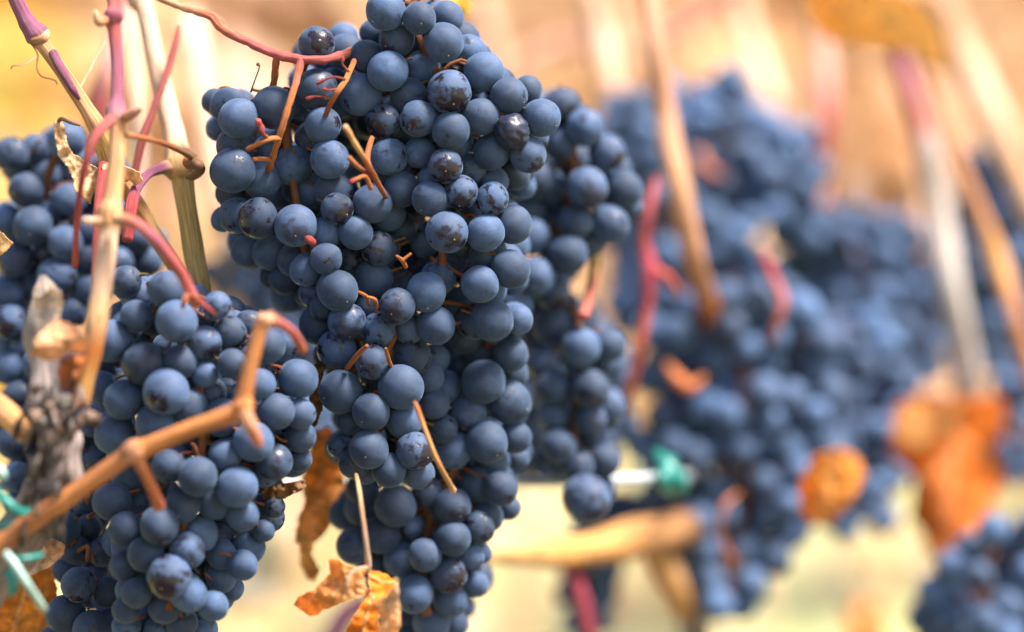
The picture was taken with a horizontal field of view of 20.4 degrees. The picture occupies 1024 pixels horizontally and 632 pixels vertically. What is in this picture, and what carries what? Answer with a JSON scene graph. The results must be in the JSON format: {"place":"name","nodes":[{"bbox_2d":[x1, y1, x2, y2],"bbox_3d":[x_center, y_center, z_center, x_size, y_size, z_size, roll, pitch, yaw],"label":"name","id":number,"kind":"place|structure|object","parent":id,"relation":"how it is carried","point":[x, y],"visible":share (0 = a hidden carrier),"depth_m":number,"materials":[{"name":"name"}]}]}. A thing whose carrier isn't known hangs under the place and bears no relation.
{"place":"outdoors","nodes":[
{"label":"outdoors","id":0,"kind":"place"},
{"bbox_2d":[0,456,7,518],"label":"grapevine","id":1,"kind":"object","parent":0,"point":[3,462],"depth_m":5.92,"materials":[{"name":"plant"}]},
{"bbox_2d":[0,0,83,391],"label":"grapevine","id":2,"kind":"object","parent":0,"point":[18,119],"visible":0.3,"depth_m":3.32,"materials":[{"name":"plant"}]},
{"bbox_2d":[54,121,97,203],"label":"dry leaf","id":3,"kind":"object","parent":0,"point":[72,162],"visible":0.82,"depth_m":0.99,"materials":[{"name":"beige plant"}]},
{"bbox_2d":[57,116,79,125],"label":"leaf stalk","id":4,"kind":"object","parent":3,"relation":"on","point":[63,118],"visible":1,"depth_m":0.98,"materials":[{"name":"brown plant"}]},
{"bbox_2d":[85,0,129,153],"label":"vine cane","id":5,"kind":"object","parent":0,"point":[99,94],"visible":0.31,"depth_m":1.20,"materials":[{"name":"plant"}]},
{"bbox_2d":[123,8,147,195],"bbox_3d":[-0.162,-0.087,1.211,0.012,0.095,0.035,0,0,-12],"label":"vine cane","id":6,"kind":"object","parent":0,"point":[133,64],"visible":0.54,"depth_m":1.20,"materials":[{"name":"beige plant"}]},
{"bbox_2d":[132,25,180,171],"bbox_3d":[-0.131,-0.079,1.044,0.017,0.056,0.012,0,0,0],"label":"leaf stalk","id":7,"kind":"object","parent":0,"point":[140,147],"visible":0.93,"depth_m":1.04,"materials":[{"name":"plant"}]},
{"bbox_2d":[122,0,210,292],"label":"vine cane","id":8,"kind":"object","parent":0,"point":[174,167],"visible":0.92,"depth_m":1.02,"materials":[{"name":"beige plant"}]},
{"bbox_2d":[8,0,186,270],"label":"vine cane","id":9,"kind":"object","parent":8,"relation":"on","point":[35,32],"visible":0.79,"depth_m":1.00,"materials":[{"name":"beige plant"}]},
{"bbox_2d":[10,45,57,84],"bbox_3d":[-0.165,-0.087,0.984,0.015,0.014,0.009,0,0,0],"label":"tendril","id":10,"kind":"object","parent":9,"relation":"attached to","point":[36,57],"visible":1,"depth_m":0.98,"materials":[{"name":"plant"}]},
{"bbox_2d":[80,41,105,86],"bbox_3d":[-0.151,-0.089,1.020,0.008,0.020,0.021,0,0,0],"label":"tendril","id":11,"kind":"object","parent":9,"relation":"attached to","point":[93,64],"visible":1,"depth_m":1.02,"materials":[{"name":"plant"}]},
{"bbox_2d":[177,12,241,300],"bbox_3d":[-0.153,-0.076,1.429,0.019,0.160,0.071,0,0,-30],"label":"vine cane","id":12,"kind":"object","parent":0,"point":[196,59],"visible":0.59,"depth_m":1.43,"materials":[{"name":"beige plant"}]},
{"bbox_2d":[0,0,643,631],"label":"background","id":13,"kind":"structure","parent":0,"point":[524,26],"depth_m":3.76,"materials":[{"name":"beige plant"}]},
{"bbox_2d":[294,473,400,631],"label":"dry leaf","id":14,"kind":"object","parent":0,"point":[340,583],"visible":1,"depth_m":0.96,"materials":[{"name":"plant"}]},
{"bbox_2d":[0,471,713,490],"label":"trellis wire","id":15,"kind":"object","parent":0,"point":[635,478],"visible":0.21,"depth_m":1.15,"materials":[{"name":"white metal"}]},
{"bbox_2d":[41,494,117,631],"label":"grape bunch","id":16,"kind":"object","parent":15,"relation":"hanging from","point":[81,572],"visible":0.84,"depth_m":1.01,"materials":[{"name":"blue food"}]},
{"bbox_2d":[0,564,57,631],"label":"dry leaf","id":17,"kind":"object","parent":16,"relation":"attached to","point":[20,611],"visible":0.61,"depth_m":1.03,"materials":[{"name":"orange plant"}]},
{"bbox_2d":[27,538,64,574],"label":"dry leaf","id":18,"kind":"object","parent":16,"relation":"attached to","point":[53,555],"visible":0.55,"depth_m":0.98,"materials":[{"name":"brown plant"}]},
{"bbox_2d":[0,352,110,536],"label":"grape bunch","id":19,"kind":"object","parent":16,"relation":"on","point":[92,455],"visible":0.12,"depth_m":1.04,"materials":[{"name":"blue food"}]},
{"bbox_2d":[0,121,167,429],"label":"grape bunch","id":20,"kind":"object","parent":19,"relation":"on","point":[37,212],"visible":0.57,"depth_m":1.06,"materials":[{"name":"blue food"}]},
{"bbox_2d":[206,229,337,450],"bbox_3d":[-0.117,0.007,1.416,0.081,0.124,0.086,0,0,0],"label":"grape bunch","id":21,"kind":"object","parent":15,"relation":"hanging from","point":[248,287],"visible":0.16,"depth_m":1.39,"materials":[{"name":"blue food"}]},
{"bbox_2d":[323,596,365,631],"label":"vine shoot","id":22,"kind":"object","parent":15,"relation":"hanging from","point":[340,618],"visible":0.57,"depth_m":1.32,"materials":[{"name":"plant"}]},
{"bbox_2d":[328,324,531,631],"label":"grape bunch","id":23,"kind":"object","parent":15,"relation":"hanging from","point":[430,548],"visible":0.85,"depth_m":1.03,"materials":[{"name":"blue food"}]},
{"bbox_2d":[294,426,345,581],"bbox_3d":[-0.073,0.071,1.081,0.022,0.060,0.017,0,0,-14],"label":"dry leaf","id":24,"kind":"object","parent":23,"relation":"attached to","point":[323,477],"visible":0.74,"depth_m":1.08,"materials":[{"name":"brown plant"}]},
{"bbox_2d":[519,275,626,523],"bbox_3d":[0.023,0.032,1.128,0.046,0.096,0.084,0,0,0],"label":"grape bunch","id":25,"kind":"object","parent":15,"relation":"hanging from","point":[572,362],"visible":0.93,"depth_m":1.10,"materials":[{"name":"blue food"}]},
{"bbox_2d":[511,296,637,488],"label":"grape bunch","id":26,"kind":"object","parent":15,"relation":"hanging from","point":[624,431],"visible":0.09,"depth_m":1.28,"materials":[{"name":"blue food"}]},
{"bbox_2d":[554,489,670,631],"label":"grape bunch","id":27,"kind":"object","parent":15,"relation":"hanging from","point":[601,581],"visible":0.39,"depth_m":1.38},
{"bbox_2d":[624,177,681,398],"bbox_3d":[0.061,-0.012,1.231,0.025,0.097,0.018,0,0,0],"label":"vine shoot","id":28,"kind":"object","parent":15,"relation":"hanging from","point":[652,270],"visible":1,"depth_m":1.22,"materials":[{"name":"plant"}]},
{"bbox_2d":[652,449,688,497],"bbox_3d":[0.067,0.066,1.189,0.016,0.021,0.024,0,0,0],"label":"vine tie","id":29,"kind":"object","parent":15,"relation":"attached to","point":[671,480],"visible":1,"depth_m":1.19,"materials":[{"name":"green plastic"}]},
{"bbox_2d":[623,250,848,621],"bbox_3d":[0.103,0.058,1.349,0.106,0.176,0.146,0,0,24],"label":"grape bunch","id":30,"kind":"object","parent":15,"relation":"hanging from","point":[753,418],"visible":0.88,"depth_m":1.34,"materials":[{"name":"plant"}]},
{"bbox_2d":[798,448,865,525],"bbox_3d":[0.145,0.076,1.270,0.054,0.038,0.026,0,0,-34],"label":"dry leaf","id":31,"kind":"object","parent":30,"relation":"attached to","point":[831,483],"visible":1,"depth_m":1.26,"materials":[{"name":"orange plant"}]},
{"bbox_2d":[817,307,920,543],"bbox_3d":[0.170,0.055,1.468,0.083,0.120,0.092,0,0,0],"label":"grape bunch","id":32,"kind":"object","parent":15,"relation":"hanging from","point":[863,362],"visible":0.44,"depth_m":1.45,"materials":[{"name":"blue food"}]},
{"bbox_2d":[890,397,959,451],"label":"dry leaf","id":33,"kind":"object","parent":15,"relation":"attached to","point":[921,422],"visible":1,"depth_m":1.39,"materials":[{"name":"orange plant"}]},
{"bbox_2d":[906,512,1023,631],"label":"grape bunch","id":34,"kind":"object","parent":15,"relation":"hanging from","point":[974,582],"visible":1,"depth_m":1.31,"materials":[{"name":"blue food"}]},
{"bbox_2d":[990,358,1023,484],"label":"grape bunch","id":35,"kind":"object","parent":15,"relation":"hanging from","point":[1007,384],"visible":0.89,"depth_m":1.42,"materials":[{"name":"blue food"}]},
{"bbox_2d":[889,395,1006,558],"bbox_3d":[0.219,0.083,1.413,0.062,0.088,0.021,0,0,-4],"label":"dry leaf","id":36,"kind":"object","parent":35,"relation":"hanging from","point":[957,474],"visible":0.84,"depth_m":1.41,"materials":[{"name":"orange plant"}]},
{"bbox_2d":[157,0,560,489],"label":"grape bunch","id":37,"kind":"object","parent":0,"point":[400,119],"visible":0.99,"depth_m":1.00,"materials":[{"name":"blue food"}]},
{"bbox_2d":[124,131,205,180],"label":"leaf stalk","id":38,"kind":"object","parent":37,"relation":"attached to","point":[194,174],"visible":1,"depth_m":0.98,"materials":[{"name":"plant"}]},
{"bbox_2d":[91,265,317,631],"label":"grape bunch","id":39,"kind":"object","parent":37,"relation":"attached to","point":[177,564],"visible":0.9,"depth_m":0.96,"materials":[{"name":"blue food"}]},
{"bbox_2d":[0,232,12,254],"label":"dry leaf","id":40,"kind":"object","parent":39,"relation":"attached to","point":[6,243],"visible":1,"depth_m":1.00,"materials":[{"name":"beige plant"}]},
{"bbox_2d":[0,490,43,597],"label":"vine tie","id":41,"kind":"object","parent":39,"relation":"attached to","point":[10,505],"visible":1,"depth_m":0.91,"materials":[{"name":"green plastic"}]},
{"bbox_2d":[0,465,6,480],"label":"vine tie","id":42,"kind":"object","parent":41,"relation":"attached to","point":[3,474],"visible":1,"depth_m":0.91,"materials":[{"name":"white plastic"}]},
{"bbox_2d":[2,550,46,611],"bbox_3d":[-0.157,0.085,0.914,0.013,0.021,0.012,0,0,0],"label":"vine tie","id":43,"kind":"object","parent":41,"relation":"attached to","point":[8,556],"visible":1,"depth_m":0.91,"materials":[{"name":"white plastic"}]},
{"bbox_2d":[0,275,102,608],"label":"grapevine","id":44,"kind":"object","parent":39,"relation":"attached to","point":[53,466],"visible":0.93,"depth_m":0.93,"materials":[{"name":"grey plant"}]},
{"bbox_2d":[0,392,37,445],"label":"vine cane","id":45,"kind":"object","parent":44,"relation":"on","point":[10,412],"visible":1,"depth_m":0.94,"materials":[{"name":"brown plant"}]},
{"bbox_2d":[33,287,63,322],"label":"dry leaf","id":46,"kind":"object","parent":44,"relation":"attached to","point":[48,304],"visible":1,"depth_m":0.94,"materials":[{"name":"beige plant"}]},
{"bbox_2d":[30,320,87,360],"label":"dry leaf","id":47,"kind":"object","parent":44,"relation":"on","point":[57,340],"visible":1,"depth_m":0.92,"materials":[{"name":"beige plant"}]},
{"bbox_2d":[57,354,85,390],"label":"dry leaf","id":48,"kind":"object","parent":44,"relation":"attached to","point":[70,369],"visible":1,"depth_m":0.93,"materials":[{"name":"brown plant"}]},
{"bbox_2d":[71,0,142,407],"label":"vine cane","id":49,"kind":"object","parent":44,"relation":"on","point":[107,209],"visible":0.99,"depth_m":0.94,"materials":[{"name":"beige plant"}]},
{"bbox_2d":[72,114,115,268],"bbox_3d":[-0.143,-0.042,0.949,0.020,0.051,0.012,0,0,35],"label":"leaf stalk","id":50,"kind":"object","parent":49,"relation":"attached to","point":[105,124],"visible":1,"depth_m":0.94,"materials":[{"name":"plant"}]},
{"bbox_2d":[91,161,106,285],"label":"leaf stalk","id":51,"kind":"object","parent":39,"relation":"on","point":[100,184],"visible":0.58,"depth_m":0.98,"materials":[{"name":"plant"}]},
{"bbox_2d":[102,163,142,185],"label":"dry leaf","id":52,"kind":"object","parent":39,"relation":"on","point":[134,177],"visible":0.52,"depth_m":1.00,"materials":[{"name":"brown plant"}]},
{"bbox_2d":[0,311,306,557],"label":"vine cane","id":53,"kind":"object","parent":39,"relation":"attached to","point":[136,453],"visible":1,"depth_m":0.92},
{"bbox_2d":[112,213,215,315],"bbox_3d":[-0.114,-0.017,0.935,0.033,0.034,0.014,0,0,-22],"label":"leaf stalk","id":54,"kind":"object","parent":39,"relation":"attached to","point":[163,249],"visible":1,"depth_m":0.93,"materials":[{"name":"plant"}]},
{"bbox_2d":[261,480,306,499],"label":"dry leaf","id":55,"kind":"object","parent":39,"relation":"attached to","point":[283,490],"visible":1,"depth_m":0.98,"materials":[{"name":"brown plant"}]},
{"bbox_2d":[309,363,324,426],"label":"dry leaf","id":56,"kind":"object","parent":39,"relation":"on","point":[314,400],"visible":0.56,"depth_m":1.02,"materials":[{"name":"brown plant"}]},
{"bbox_2d":[412,401,456,493],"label":"dry stalk","id":57,"kind":"object","parent":37,"relation":"attached to","point":[451,486],"visible":1,"depth_m":0.96,"materials":[{"name":"plant"}]},
{"bbox_2d":[451,0,472,16],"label":"autumn leaf","id":58,"kind":"object","parent":37,"relation":"attached to","point":[466,6],"visible":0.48,"depth_m":1.12,"materials":[{"name":"yellow plant"}]},
{"bbox_2d":[298,6,599,489],"bbox_3d":[-0.358,-0.047,6.960,0.996,2.062,1.328,0,0,40],"label":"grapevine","id":59,"kind":"object","parent":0,"point":[327,14],"depth_m":6.77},
{"bbox_2d":[469,0,507,68],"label":"vine cane","id":60,"kind":"object","parent":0,"point":[482,18],"visible":0.4,"depth_m":1.96,"materials":[{"name":"beige plant"}]},
{"bbox_2d":[0,455,1010,631],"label":"ground","id":61,"kind":"structure","parent":0,"point":[798,598],"depth_m":9.81,"materials":[{"name":"beige soil"}]},
{"bbox_2d":[487,510,744,631],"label":"grapevine","id":62,"kind":"object","parent":61,"relation":"on","point":[655,542],"visible":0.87,"depth_m":1.29,"materials":[{"name":"brown plant"}]},
{"bbox_2d":[639,0,727,352],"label":"vine cane","id":63,"kind":"object","parent":62,"relation":"attached to","point":[675,166],"visible":0.91,"depth_m":1.26,"materials":[{"name":"brown plant"}]},
{"bbox_2d":[508,36,589,76],"bbox_3d":[0.028,-0.174,1.904,0.061,0.028,0.011,0,0,0],"label":"vine cane","id":64,"kind":"object","parent":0,"point":[527,60],"visible":0.79,"depth_m":1.90,"materials":[{"name":"beige plant"}]},
{"bbox_2d":[503,84,643,321],"bbox_3d":[0.022,-0.044,1.125,0.060,0.093,0.095,0,0,0],"label":"grape bunch","id":65,"kind":"object","parent":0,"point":[583,172],"visible":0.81,"depth_m":1.09,"materials":[{"name":"plant"}]},
{"bbox_2d":[566,566,595,631],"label":"vine shoot","id":66,"kind":"object","parent":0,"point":[584,610],"visible":0.78,"depth_m":1.26,"materials":[{"name":"plant"}]},
{"bbox_2d":[518,66,669,631],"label":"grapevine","id":67,"kind":"object","parent":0,"point":[628,619],"visible":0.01,"depth_m":7.74,"materials":[{"name":"plant"}]},
{"bbox_2d":[579,0,623,93],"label":"vine cane","id":68,"kind":"object","parent":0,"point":[601,45],"visible":0.55,"depth_m":1.58,"materials":[{"name":"beige plant"}]},
{"bbox_2d":[642,0,732,46],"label":"vine cane","id":69,"kind":"object","parent":68,"relation":"attached to","point":[691,19],"visible":0.75,"depth_m":1.58,"materials":[{"name":"beige plant"}]},
{"bbox_2d":[350,0,1023,631],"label":"background","id":70,"kind":"structure","parent":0,"point":[872,136],"depth_m":4.64,"materials":[{"name":"orange plant"}]},
{"bbox_2d":[600,88,798,335],"bbox_3d":[0.096,-0.054,1.493,0.110,0.132,0.092,0,0,0],"label":"grape bunch","id":71,"kind":"object","parent":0,"point":[728,244],"visible":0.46,"depth_m":1.47,"materials":[{"name":"blue food"}]},
{"bbox_2d":[648,63,832,248],"bbox_3d":[0.118,-0.085,1.516,0.103,0.098,0.094,0,0,0],"label":"grape bunch","id":72,"kind":"object","parent":71,"relation":"on","point":[755,166],"visible":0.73,"depth_m":1.49,"materials":[{"name":"plant"}]},
{"bbox_2d":[724,0,782,111],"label":"vine cane","id":73,"kind":"object","parent":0,"point":[751,53],"visible":0.89,"depth_m":1.83,"materials":[{"name":"beige plant"}]},
{"bbox_2d":[810,19,835,201],"bbox_3d":[0.173,-0.121,1.586,0.016,0.129,0.060,0,0,3],"label":"vine cane","id":74,"kind":"object","parent":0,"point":[826,118],"visible":0.63,"depth_m":1.59,"materials":[{"name":"plant"}]},
{"bbox_2d":[770,199,947,387],"bbox_3d":[0.201,-0.011,1.576,0.099,0.104,0.106,0,0,31],"label":"grape bunch","id":75,"kind":"object","parent":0,"point":[853,255],"visible":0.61,"depth_m":1.55,"materials":[{"name":"blue food"}]},
{"bbox_2d":[842,597,887,631],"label":"dry leaf","id":76,"kind":"object","parent":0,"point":[862,614],"visible":1,"depth_m":1.58,"materials":[{"name":"orange plant"}]},
{"bbox_2d":[835,164,920,218],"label":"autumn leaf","id":77,"kind":"object","parent":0,"point":[887,190],"visible":0.62,"depth_m":1.66,"materials":[{"name":"brown plant"}]},
{"bbox_2d":[805,0,951,69],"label":"autumn leaf","id":78,"kind":"object","parent":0,"point":[905,26],"visible":1,"depth_m":1.33,"materials":[{"name":"orange plant"}]},
{"bbox_2d":[831,9,925,631],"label":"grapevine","id":79,"kind":"object","parent":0,"point":[842,594],"visible":0.01,"depth_m":8.60,"materials":[{"name":"plant"}]},
{"bbox_2d":[795,0,1023,609],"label":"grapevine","id":80,"kind":"object","parent":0,"point":[897,580],"visible":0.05,"depth_m":5.16,"materials":[{"name":"plant"}]},
{"bbox_2d":[888,51,981,397],"bbox_3d":[0.235,-0.022,1.498,0.041,0.249,0.082,0,0,41],"label":"vine cane","id":81,"kind":"object","parent":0,"point":[959,332],"visible":0.84,"depth_m":1.48,"materials":[{"name":"plant"}]},
{"bbox_2d":[910,53,1023,377],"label":"vine cane","id":82,"kind":"object","parent":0,"point":[995,254],"visible":0.91,"depth_m":1.39,"materials":[{"name":"brown plant"}]},
{"bbox_2d":[921,0,1023,221],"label":"vine cane","id":83,"kind":"object","parent":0,"point":[971,69],"visible":0.97,"depth_m":1.62,"materials":[{"name":"beige plant"}]},
{"bbox_2d":[950,143,1023,376],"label":"grape bunch","id":84,"kind":"object","parent":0,"point":[996,351],"visible":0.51,"depth_m":1.65,"materials":[{"name":"blue food"}]}
]}

